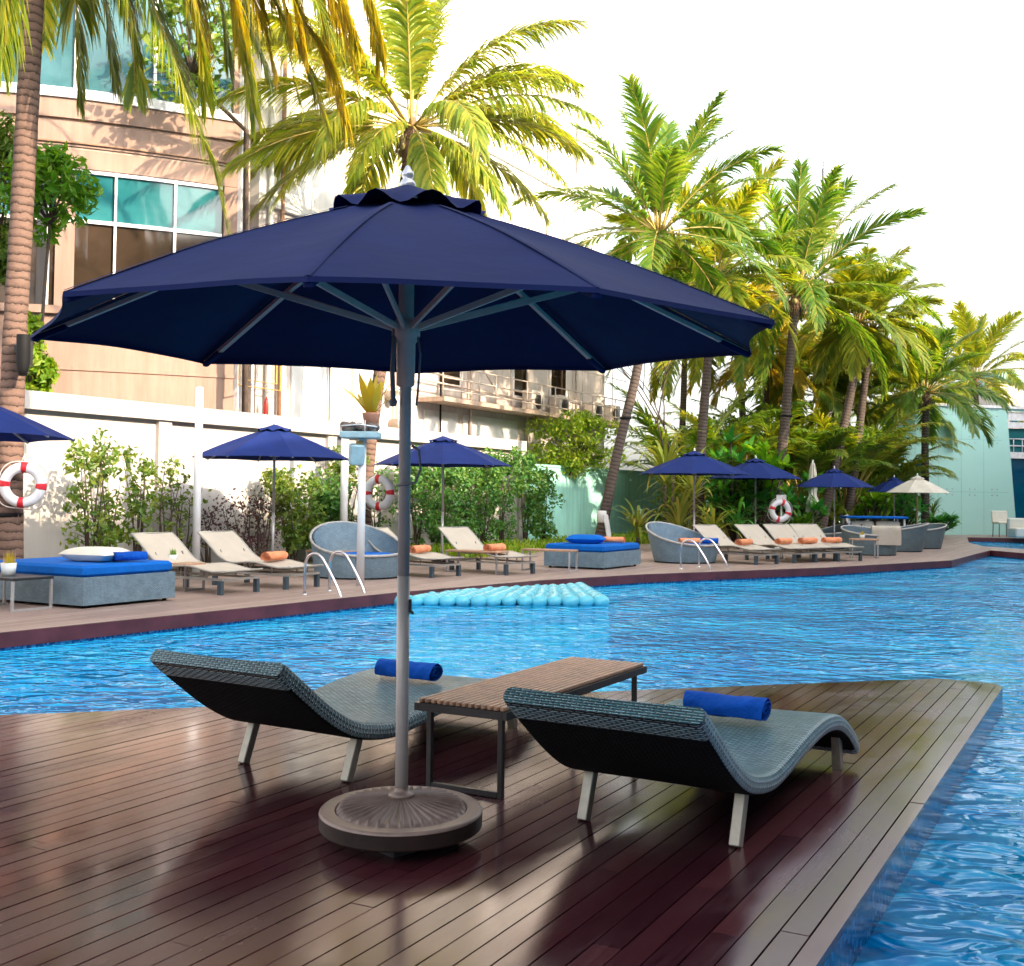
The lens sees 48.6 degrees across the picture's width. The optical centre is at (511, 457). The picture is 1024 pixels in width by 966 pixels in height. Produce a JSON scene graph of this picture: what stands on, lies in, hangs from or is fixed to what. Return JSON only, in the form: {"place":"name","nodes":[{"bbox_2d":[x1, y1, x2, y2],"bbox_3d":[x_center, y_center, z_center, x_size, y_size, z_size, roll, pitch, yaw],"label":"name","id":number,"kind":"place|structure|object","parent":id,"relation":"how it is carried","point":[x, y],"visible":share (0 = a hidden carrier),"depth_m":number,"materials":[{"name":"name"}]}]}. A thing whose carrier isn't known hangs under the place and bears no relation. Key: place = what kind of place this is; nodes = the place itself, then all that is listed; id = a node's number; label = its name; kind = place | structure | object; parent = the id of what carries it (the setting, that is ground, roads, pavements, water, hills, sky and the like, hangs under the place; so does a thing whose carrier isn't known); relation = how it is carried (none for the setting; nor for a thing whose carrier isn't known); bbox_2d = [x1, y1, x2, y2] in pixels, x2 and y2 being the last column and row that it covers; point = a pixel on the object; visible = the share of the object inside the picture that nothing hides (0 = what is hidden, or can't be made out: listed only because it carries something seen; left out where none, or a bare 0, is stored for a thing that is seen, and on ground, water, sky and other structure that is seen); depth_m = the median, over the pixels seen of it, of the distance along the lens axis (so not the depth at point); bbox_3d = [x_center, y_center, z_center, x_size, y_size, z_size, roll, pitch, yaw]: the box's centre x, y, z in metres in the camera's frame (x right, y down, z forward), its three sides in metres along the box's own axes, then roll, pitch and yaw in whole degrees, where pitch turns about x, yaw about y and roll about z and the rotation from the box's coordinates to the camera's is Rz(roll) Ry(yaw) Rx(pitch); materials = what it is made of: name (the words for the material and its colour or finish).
{"place":"outdoors","nodes":[
{"label":"outdoors","id":0,"kind":"place"},
{"bbox_2d":[0,678,1002,965],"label":"deck","id":1,"kind":"structure","parent":0,"point":[176,836],"depth_m":4.82,"materials":[{"name":"wood"}]},
{"bbox_2d":[150,649,517,781],"bbox_3d":[-0.854,1.380,6.675,0.900,0.699,2.487,-1,-2,31],"label":"woven lounger","id":2,"kind":"object","parent":1,"relation":"on","point":[358,708],"visible":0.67,"depth_m":5.92,"materials":[{"name":"wicker"}]},
{"bbox_2d":[374,658,442,680],"bbox_3d":[-0.647,1.315,7.037,0.458,0.111,0.150,-1,-2,30],"label":"rolled towel","id":3,"kind":"object","parent":2,"relation":"on","point":[417,670],"visible":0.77,"depth_m":6.97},
{"bbox_2d":[30,165,774,857],"bbox_3d":[-0.408,0.193,4.921,3.041,2.956,3.148,2,-2,-27],"label":"parasol","id":4,"kind":"object","parent":1,"relation":"on","point":[406,281],"visible":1,"depth_m":4.93,"materials":[{"name":"blue fabric"}]},
{"bbox_2d":[414,657,646,799],"bbox_3d":[0.174,1.496,6.492,0.542,0.462,1.830,0,-2,29],"label":"slatted table","id":5,"kind":"object","parent":1,"relation":"on","point":[577,676],"visible":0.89,"depth_m":6.16,"materials":[{"name":"wood"}]},
{"bbox_2d":[503,687,859,847],"bbox_3d":[0.971,1.364,5.637,0.900,0.699,2.487,-1,-2,31],"label":"woven lounger","id":6,"kind":"object","parent":1,"relation":"on","point":[679,743],"visible":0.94,"depth_m":4.84,"materials":[{"name":"wicker"}]},
{"bbox_2d":[683,690,770,720],"bbox_3d":[1.117,1.292,5.916,0.461,0.122,0.170,-1,-2,31],"label":"rolled towel","id":7,"kind":"object","parent":6,"relation":"on","point":[743,707],"visible":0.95,"depth_m":5.84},
{"bbox_2d":[0,542,1023,965],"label":"pool water","id":8,"kind":"structure","parent":0,"point":[958,898],"depth_m":12.31,"materials":[{"name":"liquid"}]},
{"bbox_2d":[394,582,609,605],"bbox_3d":[-0.161,2.306,19.135,3.427,0.286,3.303,1,-2,0],"label":"pool float","id":9,"kind":"object","parent":8,"relation":"on","point":[576,594],"visible":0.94,"depth_m":17.87,"materials":[{"name":"teal plastic"}]},
{"bbox_2d":[0,535,1023,631],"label":"deck","id":10,"kind":"structure","parent":0,"point":[239,594],"depth_m":19.70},
{"bbox_2d":[0,407,75,443],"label":"parasol","id":11,"kind":"object","parent":10,"relation":"on","point":[26,429],"visible":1,"depth_m":14.48,"materials":[{"name":"blue fabric"}]},
{"bbox_2d":[0,557,174,607],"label":"daybed","id":12,"kind":"object","parent":10,"relation":"on","point":[80,583],"visible":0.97,"depth_m":15.04,"materials":[{"name":"grey wicker"}]},
{"bbox_2d":[58,546,128,561],"bbox_3d":[-5.726,1.327,15.625,0.800,0.204,0.620,0,-2,20],"label":"pillow","id":13,"kind":"object","parent":12,"relation":"on","point":[93,554],"visible":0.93,"depth_m":15.39,"materials":[{"name":"white fabric"}]},
{"bbox_2d":[131,532,262,595],"bbox_3d":[-4.890,1.616,17.561,2.016,0.876,0.853,-1,-2,31],"label":"sling lounger","id":14,"kind":"object","parent":10,"relation":"on","point":[157,545],"visible":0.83,"depth_m":17.70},
{"bbox_2d":[197,530,322,589],"bbox_3d":[-4.157,1.662,18.662,2.016,0.876,0.853,-1,-2,30],"label":"sling lounger","id":15,"kind":"object","parent":10,"relation":"on","point":[230,546],"visible":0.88,"depth_m":18.76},
{"bbox_2d":[192,420,347,572],"bbox_3d":[-4.622,0.733,21.986,2.960,2.951,2.960,1,-2,-4],"label":"parasol","id":16,"kind":"object","parent":10,"relation":"on","point":[274,442],"visible":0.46,"depth_m":21.44,"materials":[{"name":"blue fabric"}]},
{"bbox_2d":[309,521,397,579],"bbox_3d":[-2.865,1.691,20.939,1.736,1.003,1.861,2,-2,-28],"label":"round chair","id":17,"kind":"object","parent":10,"relation":"on","point":[326,539],"visible":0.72,"depth_m":21.02,"materials":[{"name":"grey wicker"}]},
{"bbox_2d":[356,439,366,585],"bbox_3d":[-2.509,0.895,18.887,0.144,2.460,0.144,1,-2,0],"label":"white pole","id":18,"kind":"object","parent":10,"relation":"on","point":[361,519],"visible":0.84,"depth_m":18.83,"materials":[{"name":"metal"}]},
{"bbox_2d":[339,420,381,439],"bbox_3d":[-2.529,-0.467,18.936,0.650,0.295,0.526,1,-2,0],"label":"planter tray","id":19,"kind":"object","parent":18,"relation":"on","point":[358,430],"visible":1,"depth_m":18.70,"materials":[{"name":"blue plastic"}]},
{"bbox_2d":[341,373,397,423],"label":"potted plant","id":20,"kind":"object","parent":19,"relation":"on","point":[368,401],"visible":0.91,"depth_m":18.86,"materials":[{"name":"plant"}]},
{"bbox_2d":[368,527,463,577],"bbox_3d":[-1.947,1.788,21.616,2.016,0.876,0.853,-1,-3,38],"label":"sling lounger","id":21,"kind":"object","parent":10,"relation":"on","point":[430,556],"visible":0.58,"depth_m":21.31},
{"bbox_2d":[374,432,511,562],"bbox_3d":[-1.564,0.891,25.584,2.960,2.951,2.960,2,-2,-28],"label":"parasol","id":22,"kind":"object","parent":10,"relation":"on","point":[443,451],"visible":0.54,"depth_m":25.06,"materials":[{"name":"blue fabric"}]},
{"bbox_2d":[438,526,537,574],"bbox_3d":[-0.502,1.838,22.609,2.016,0.876,0.854,-1,-3,44],"label":"sling lounger","id":23,"kind":"object","parent":10,"relation":"on","point":[458,538],"visible":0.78,"depth_m":22.87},
{"bbox_2d":[0,537,1023,647],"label":"deck edge","id":24,"kind":"object","parent":10,"relation":"attached to","point":[40,636],"visible":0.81,"depth_m":16.51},
{"bbox_2d":[544,542,640,569],"bbox_3d":[1.776,2.120,24.767,1.420,0.512,1.900,-1,-2,30],"label":"daybed","id":25,"kind":"object","parent":10,"relation":"on","point":[602,555],"visible":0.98,"depth_m":24.05,"materials":[{"name":"grey wicker"}]},
{"bbox_2d":[598,421,707,521],"bbox_3d":[4.615,0.804,33.927,3.999,3.838,3.522,1,-2,-21],"label":"strap leaved plant","id":26,"kind":"object","parent":10,"relation":"on","point":[661,459],"visible":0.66,"depth_m":33.71,"materials":[{"name":"green plant"}]},
{"bbox_2d":[509,73,798,536],"bbox_3d":[4.184,-3.906,33.314,8.736,13.278,8.678,1,-2,0],"label":"coconut palm","id":27,"kind":"object","parent":10,"relation":"on","point":[660,173],"visible":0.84,"depth_m":32.78,"materials":[{"name":"green plant"}]},
{"bbox_2d":[628,484,733,529],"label":"strap leaved plant","id":28,"kind":"object","parent":10,"relation":"on","point":[682,506],"visible":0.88,"depth_m":32.58,"materials":[{"name":"green plant"}]},
{"bbox_2d":[645,521,719,563],"bbox_3d":[4.046,2.005,26.945,1.682,0.943,1.810,2,-3,-40],"label":"round chair","id":29,"kind":"object","parent":10,"relation":"on","point":[665,543],"visible":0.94,"depth_m":26.44,"materials":[{"name":"grey wicker"}]},
{"bbox_2d":[639,448,749,530],"bbox_3d":[5.138,1.186,31.980,2.960,2.951,2.960,1,-2,-14],"label":"parasol","id":30,"kind":"object","parent":10,"relation":"on","point":[694,463],"visible":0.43,"depth_m":31.41,"materials":[{"name":"blue fabric"}]},
{"bbox_2d":[591,380,817,528],"bbox_3d":[6.431,-0.007,40.958,8.775,6.008,7.992,1,-2,0],"label":"clump palm","id":31,"kind":"object","parent":10,"relation":"on","point":[651,427],"visible":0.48,"depth_m":39.95,"materials":[{"name":"green plant"}]},
{"bbox_2d":[599,155,839,531],"bbox_3d":[6.273,-3.229,36.736,7.979,12.146,8.282,1,-2,0],"label":"coconut palm","id":32,"kind":"object","parent":10,"relation":"on","point":[742,201],"visible":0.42,"depth_m":35.82,"materials":[{"name":"green plant"}]},
{"bbox_2d":[704,424,765,541],"bbox_3d":[7.525,0.931,37.923,2.600,3.968,2.758,0,-2,20],"label":"broad leaved shrub","id":33,"kind":"object","parent":10,"relation":"on","point":[731,453],"visible":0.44,"depth_m":37.55,"materials":[{"name":"green plant"}]},
{"bbox_2d":[692,524,780,564],"bbox_3d":[5.334,2.055,27.016,0.853,0.876,2.016,2,-3,-39],"label":"sling lounger","id":34,"kind":"object","parent":10,"relation":"on","point":[711,531],"visible":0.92,"depth_m":27.33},
{"bbox_2d":[633,395,844,538],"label":"clump palm","id":35,"kind":"object","parent":10,"relation":"on","point":[691,418],"visible":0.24,"depth_m":40.73,"materials":[{"name":"green plant"}]},
{"bbox_2d":[654,268,830,416],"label":"coconut palm","id":36,"kind":"object","parent":10,"relation":"on","point":[777,379],"visible":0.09,"depth_m":46.33,"materials":[{"name":"green plant"}]},
{"bbox_2d":[705,488,791,538],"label":"broad leaved shrub","id":37,"kind":"object","parent":10,"relation":"on","point":[749,495],"visible":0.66,"depth_m":36.26,"materials":[{"name":"green plant"}]},
{"bbox_2d":[708,455,802,544],"bbox_3d":[7.619,1.363,35.477,2.901,2.892,2.901,2,-2,-31],"label":"parasol","id":38,"kind":"object","parent":10,"relation":"on","point":[755,468],"visible":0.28,"depth_m":34.84,"materials":[{"name":"blue fabric"}]},
{"bbox_2d":[720,441,796,529],"bbox_3d":[8.244,1.071,37.358,2.523,3.661,2.417,1,-2,-11],"label":"broad leaved shrub","id":39,"kind":"object","parent":10,"relation":"on","point":[772,460],"visible":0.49,"depth_m":37.20,"materials":[{"name":"green plant"}]},
{"bbox_2d":[688,281,845,422],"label":"coconut palm","id":40,"kind":"object","parent":10,"relation":"on","point":[800,378],"visible":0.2,"depth_m":47.06,"materials":[{"name":"green plant"}]},
{"bbox_2d":[734,524,819,562],"bbox_3d":[6.495,2.098,27.880,0.853,0.876,2.016,2,-2,-35],"label":"sling lounger","id":41,"kind":"object","parent":10,"relation":"on","point":[757,534],"visible":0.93,"depth_m":28.19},
{"bbox_2d":[670,398,900,523],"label":"clump palm","id":42,"kind":"object","parent":10,"relation":"on","point":[818,433],"visible":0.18,"depth_m":42.13,"materials":[{"name":"green plant"}]},
{"bbox_2d":[765,469,831,523],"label":"broad leaved shrub","id":43,"kind":"object","parent":10,"relation":"on","point":[802,500],"visible":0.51,"depth_m":38.19,"materials":[{"name":"green plant"}]},
{"bbox_2d":[763,524,841,561],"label":"sling lounger","id":44,"kind":"object","parent":10,"relation":"on","point":[775,531],"visible":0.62,"depth_m":29.05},
{"bbox_2d":[670,155,947,540],"bbox_3d":[9.842,-3.482,38.875,9.540,12.933,9.701,1,-2,0],"label":"coconut palm","id":45,"kind":"object","parent":10,"relation":"on","point":[822,205],"visible":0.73,"depth_m":38.07,"materials":[{"name":"green plant"}]},
{"bbox_2d":[712,395,913,520],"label":"clump palm","id":46,"kind":"object","parent":10,"relation":"on","point":[827,449],"visible":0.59,"depth_m":41.44,"materials":[{"name":"green plant"}]},
{"bbox_2d":[747,314,896,428],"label":"coconut palm","id":47,"kind":"object","parent":10,"relation":"on","point":[775,393],"visible":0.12,"depth_m":48.53,"materials":[{"name":"green plant"}]},
{"bbox_2d":[789,524,863,560],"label":"sling lounger","id":48,"kind":"object","parent":10,"relation":"on","point":[807,530],"visible":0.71,"depth_m":29.59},
{"bbox_2d":[795,466,874,548],"bbox_3d":[9.943,1.534,34.972,2.279,2.567,2.279,1,-2,-5],"label":"parasol","id":49,"kind":"object","parent":10,"relation":"on","point":[834,478],"visible":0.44,"depth_m":34.51,"materials":[{"name":"blue fabric"}]},
{"bbox_2d":[798,350,908,489],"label":"coconut palm","id":50,"kind":"object","parent":10,"relation":"on","point":[841,388],"visible":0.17,"depth_m":49.36,"materials":[{"name":"green plant"}]},
{"bbox_2d":[779,245,947,528],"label":"coconut palm","id":51,"kind":"object","parent":10,"relation":"on","point":[877,275],"visible":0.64,"depth_m":41.06,"materials":[{"name":"green plant"}]},
{"bbox_2d":[754,399,974,524],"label":"clump palm","id":52,"kind":"object","parent":10,"relation":"on","point":[872,454],"visible":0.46,"depth_m":44.00,"materials":[{"name":"green plant"}]},
{"bbox_2d":[840,525,896,555],"bbox_3d":[9.986,2.304,31.713,1.479,0.805,1.601,2,-2,-30],"label":"round chair","id":53,"kind":"object","parent":10,"relation":"on","point":[851,531],"visible":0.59,"depth_m":31.15,"materials":[{"name":"grey wicker"}]},
{"bbox_2d":[798,275,947,522],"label":"coconut palm","id":54,"kind":"object","parent":10,"relation":"on","point":[821,352],"visible":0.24,"depth_m":43.42,"materials":[{"name":"green plant"}]},
{"bbox_2d":[854,488,896,525],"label":"broad leaved shrub","id":55,"kind":"object","parent":10,"relation":"on","point":[875,500],"visible":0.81,"depth_m":44.22,"materials":[{"name":"green plant"}]},
{"bbox_2d":[820,430,957,520],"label":"clump palm","id":56,"kind":"object","parent":10,"relation":"on","point":[911,468],"visible":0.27,"depth_m":45.82,"materials":[{"name":"green plant"}]},
{"bbox_2d":[877,493,930,525],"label":"broad leaved shrub","id":57,"kind":"object","parent":10,"relation":"on","point":[906,512],"visible":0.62,"depth_m":46.06,"materials":[{"name":"green plant"}]},
{"bbox_2d":[897,523,929,551],"bbox_3d":[11.693,2.373,34.045,1.598,0.865,1.475,0,-2,10],"label":"round chair","id":58,"kind":"object","parent":10,"relation":"on","point":[913,536],"visible":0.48,"depth_m":33.40,"materials":[{"name":"grey wicker"}]},
{"bbox_2d":[855,318,1014,522],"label":"coconut palm","id":59,"kind":"object","parent":10,"relation":"on","point":[969,414],"visible":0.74,"depth_m":46.36,"materials":[{"name":"green plant"}]},
{"bbox_2d":[0,541,1023,965],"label":"pool wall","id":60,"kind":"structure","parent":0,"point":[850,945],"depth_m":5.74,"materials":[{"name":"blue tile"}]},
{"bbox_2d":[0,0,1023,632],"label":"sky","id":61,"kind":"structure","parent":0,"point":[925,96],"materials":[{"name":"white"}]},
{"bbox_2d":[170,537,1023,578],"bbox_3d":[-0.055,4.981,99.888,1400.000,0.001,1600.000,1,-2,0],"label":"ground","id":62,"kind":"structure","parent":0,"point":[303,561],"depth_m":23.12,"materials":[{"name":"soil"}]},
{"bbox_2d":[0,109,14,288],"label":"leafy tree","id":63,"kind":"object","parent":62,"relation":"on","point":[6,143],"visible":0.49,"depth_m":22.17,"materials":[{"name":"green plant"}]},
{"bbox_2d":[25,310,61,391],"bbox_3d":[-8.881,-0.300,21.078,0.933,4.879,1.074,0,-2,29],"label":"leafy tree","id":64,"kind":"object","parent":62,"relation":"on","point":[43,375],"visible":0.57,"depth_m":20.95,"materials":[{"name":"green plant"}]},
{"bbox_2d":[0,140,104,344],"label":"leafy tree","id":65,"kind":"object","parent":62,"relation":"on","point":[51,160],"visible":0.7,"depth_m":21.52,"materials":[{"name":"green plant"}]},
{"bbox_2d":[59,427,121,548],"bbox_3d":[-7.142,0.779,19.225,1.000,2.623,1.003,1,-2,-16],"label":"shrub","id":66,"kind":"object","parent":62,"relation":"on","point":[109,536],"visible":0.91,"depth_m":19.25,"materials":[{"name":"green plant"}]},
{"bbox_2d":[73,436,134,545],"bbox_3d":[-7.248,0.871,20.158,1.021,2.502,0.893,1,-2,0],"label":"shrub","id":67,"kind":"object","parent":62,"relation":"on","point":[111,524],"visible":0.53,"depth_m":20.11,"materials":[{"name":"green plant"}]},
{"bbox_2d":[0,0,246,411],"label":"tan building","id":68,"kind":"structure","parent":62,"relation":"on","point":[155,180],"depth_m":26.18,"materials":[{"name":"paint"}]},
{"bbox_2d":[1,2,75,89],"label":"window","id":69,"kind":"structure","parent":68,"relation":"in","point":[58,73],"depth_m":25.77,"materials":[{"name":"teal glass"}]},
{"bbox_2d":[45,169,114,305],"bbox_3d":[-9.827,-4.984,25.829,1.415,3.150,0.195,1,-2,-20],"label":"window","id":70,"kind":"structure","parent":68,"relation":"in","point":[93,249],"depth_m":25.92,"materials":[{"name":"brown glass"}]},
{"bbox_2d":[74,0,154,100],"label":"window","id":71,"kind":"structure","parent":68,"relation":"in","point":[99,82],"depth_m":26.12,"materials":[{"name":"teal glass"}]},
{"bbox_2d":[113,173,174,298],"bbox_3d":[-8.567,-4.953,26.346,1.321,3.150,0.187,2,-2,-24],"label":"window","id":72,"kind":"structure","parent":68,"relation":"in","point":[143,206],"depth_m":26.32,"materials":[{"name":"teal glass"}]},
{"bbox_2d":[153,0,232,112],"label":"window","id":73,"kind":"structure","parent":68,"relation":"in","point":[224,82],"depth_m":26.87,"materials":[{"name":"teal glass"}]},
{"bbox_2d":[173,180,222,252],"bbox_3d":[-7.465,-4.923,26.870,1.123,3.150,0.185,2,-2,-26],"label":"window","id":74,"kind":"structure","parent":68,"relation":"in","point":[197,212],"depth_m":26.86,"materials":[{"name":"teal glass"}]},
{"bbox_2d":[109,444,159,550],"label":"shrub","id":75,"kind":"object","parent":62,"relation":"on","point":[138,509],"visible":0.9,"depth_m":20.59,"materials":[{"name":"green plant"}]},
{"bbox_2d":[140,454,190,539],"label":"shrub","id":76,"kind":"object","parent":62,"relation":"on","point":[168,498],"visible":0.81,"depth_m":21.54,"materials":[{"name":"green plant"}]},
{"bbox_2d":[127,0,254,412],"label":"round leaved tree","id":77,"kind":"object","parent":62,"relation":"on","point":[172,8],"visible":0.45,"depth_m":25.30,"materials":[{"name":"green plant"}]},
{"bbox_2d":[0,0,389,559],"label":"coconut palm","id":78,"kind":"object","parent":62,"relation":"on","point":[32,42],"visible":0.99,"depth_m":17.86,"materials":[{"name":"green plant"}]},
{"bbox_2d":[0,453,47,509],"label":"life ring","id":79,"kind":"object","parent":78,"relation":"hanging from","point":[36,473],"visible":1,"depth_m":17.70,"materials":[{"name":"plastic"}]},
{"bbox_2d":[192,386,203,575],"bbox_3d":[-5.733,0.421,20.678,0.156,3.460,0.156,1,-2,0],"label":"white pole","id":80,"kind":"object","parent":62,"relation":"on","point":[198,442],"visible":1,"depth_m":20.63,"materials":[{"name":"metal"}]},
{"bbox_2d":[23,390,526,568],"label":"garden wall","id":81,"kind":"structure","parent":62,"relation":"on","point":[153,431],"depth_m":22.98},
{"bbox_2d":[259,464,326,560],"bbox_3d":[-4.805,1.214,24.723,1.499,2.189,1.377,-1,-2,34],"label":"shrub","id":82,"kind":"object","parent":62,"relation":"on","point":[296,532],"visible":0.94,"depth_m":24.65,"materials":[{"name":"green plant"}]},
{"bbox_2d":[303,467,353,552],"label":"hedge shrub","id":83,"kind":"object","parent":62,"relation":"on","point":[329,499],"visible":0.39,"depth_m":25.65,"materials":[{"name":"green plant"}]},
{"bbox_2d":[35,0,626,467],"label":"service building","id":84,"kind":"structure","parent":62,"relation":"on","point":[485,402],"depth_m":35.68,"materials":[{"name":"paint"}]},
{"bbox_2d":[197,0,606,525],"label":"coconut palm","id":85,"kind":"object","parent":62,"relation":"on","point":[410,25],"visible":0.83,"depth_m":26.67,"materials":[{"name":"green plant"}]},
{"bbox_2d":[365,468,394,511],"bbox_3d":[-3.053,0.734,25.989,0.860,0.999,0.179,0,-2,24],"label":"life ring","id":86,"kind":"object","parent":85,"relation":"hanging from","point":[372,503],"visible":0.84,"depth_m":25.90,"materials":[{"name":"plastic"}]},
{"bbox_2d":[389,445,448,545],"bbox_3d":[-2.368,1.072,29.059,1.556,2.828,1.531,1,-2,0],"label":"hedge shrub","id":87,"kind":"object","parent":62,"relation":"on","point":[426,506],"visible":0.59,"depth_m":28.94,"materials":[{"name":"green plant"}]},
{"bbox_2d":[424,467,466,546],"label":"hedge shrub","id":88,"kind":"object","parent":62,"relation":"on","point":[452,473],"visible":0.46,"depth_m":29.97,"materials":[{"name":"green plant"}]},
{"bbox_2d":[433,467,483,538],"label":"hedge shrub","id":89,"kind":"object","parent":62,"relation":"on","point":[468,500],"visible":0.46,"depth_m":31.06,"materials":[{"name":"green plant"}]},
{"bbox_2d":[461,447,509,542],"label":"hedge shrub","id":90,"kind":"object","parent":62,"relation":"on","point":[496,479],"visible":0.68,"depth_m":31.91,"materials":[{"name":"green plant"}]},
{"bbox_2d":[481,446,526,543],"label":"hedge shrub","id":91,"kind":"object","parent":62,"relation":"on","point":[516,457],"visible":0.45,"depth_m":33.17,"materials":[{"name":"green plant"}]},
{"bbox_2d":[509,450,552,541],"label":"hedge shrub","id":92,"kind":"object","parent":62,"relation":"on","point":[533,504],"visible":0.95,"depth_m":34.27,"materials":[{"name":"green plant"}]},
{"bbox_2d":[520,464,564,539],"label":"hedge shrub","id":93,"kind":"object","parent":62,"relation":"on","point":[552,494],"visible":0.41,"depth_m":35.36,"materials":[{"name":"green plant"}]},
{"bbox_2d":[410,525,729,557],"bbox_3d":[5.074,2.743,40.851,2.828,0.510,29.822,0,-2,29],"label":"ground cover","id":94,"kind":"object","parent":62,"relation":"on","point":[518,546],"visible":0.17,"depth_m":31.94,"materials":[{"name":"green plant"}]},
{"bbox_2d":[523,408,632,478],"bbox_3d":[2.230,0.593,38.945,3.834,4.588,2.115,1,-2,0],"label":"overhanging tree","id":95,"kind":"object","parent":62,"relation":"on","point":[581,448],"visible":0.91,"depth_m":38.81,"materials":[{"name":"green plant"}]},
{"bbox_2d":[525,464,839,541],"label":"garden wall","id":96,"kind":"structure","parent":62,"relation":"on","point":[576,513],"depth_m":40.79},
{"bbox_2d":[604,245,771,454],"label":"coconut palm","id":97,"kind":"object","parent":62,"relation":"on","point":[669,381],"visible":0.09,"depth_m":45.98,"materials":[{"name":"green plant"}]},
{"bbox_2d":[724,322,873,432],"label":"coconut palm","id":98,"kind":"object","parent":62,"relation":"on","point":[837,406],"visible":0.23,"depth_m":48.85,"materials":[{"name":"green plant"}]},
{"bbox_2d":[898,403,1023,534],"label":"wall","id":99,"kind":"structure","parent":62,"relation":"on","point":[990,479],"depth_m":51.90,"materials":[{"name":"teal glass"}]},
{"bbox_2d":[1007,412,1023,517],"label":"window","id":100,"kind":"structure","parent":99,"relation":"in","point":[1016,436],"depth_m":52.86,"materials":[{"name":"teal glass"}]},
{"bbox_2d":[905,300,1023,428],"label":"coconut palm","id":101,"kind":"object","parent":62,"relation":"on","point":[979,341],"visible":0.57,"depth_m":57.30,"materials":[{"name":"green plant"}]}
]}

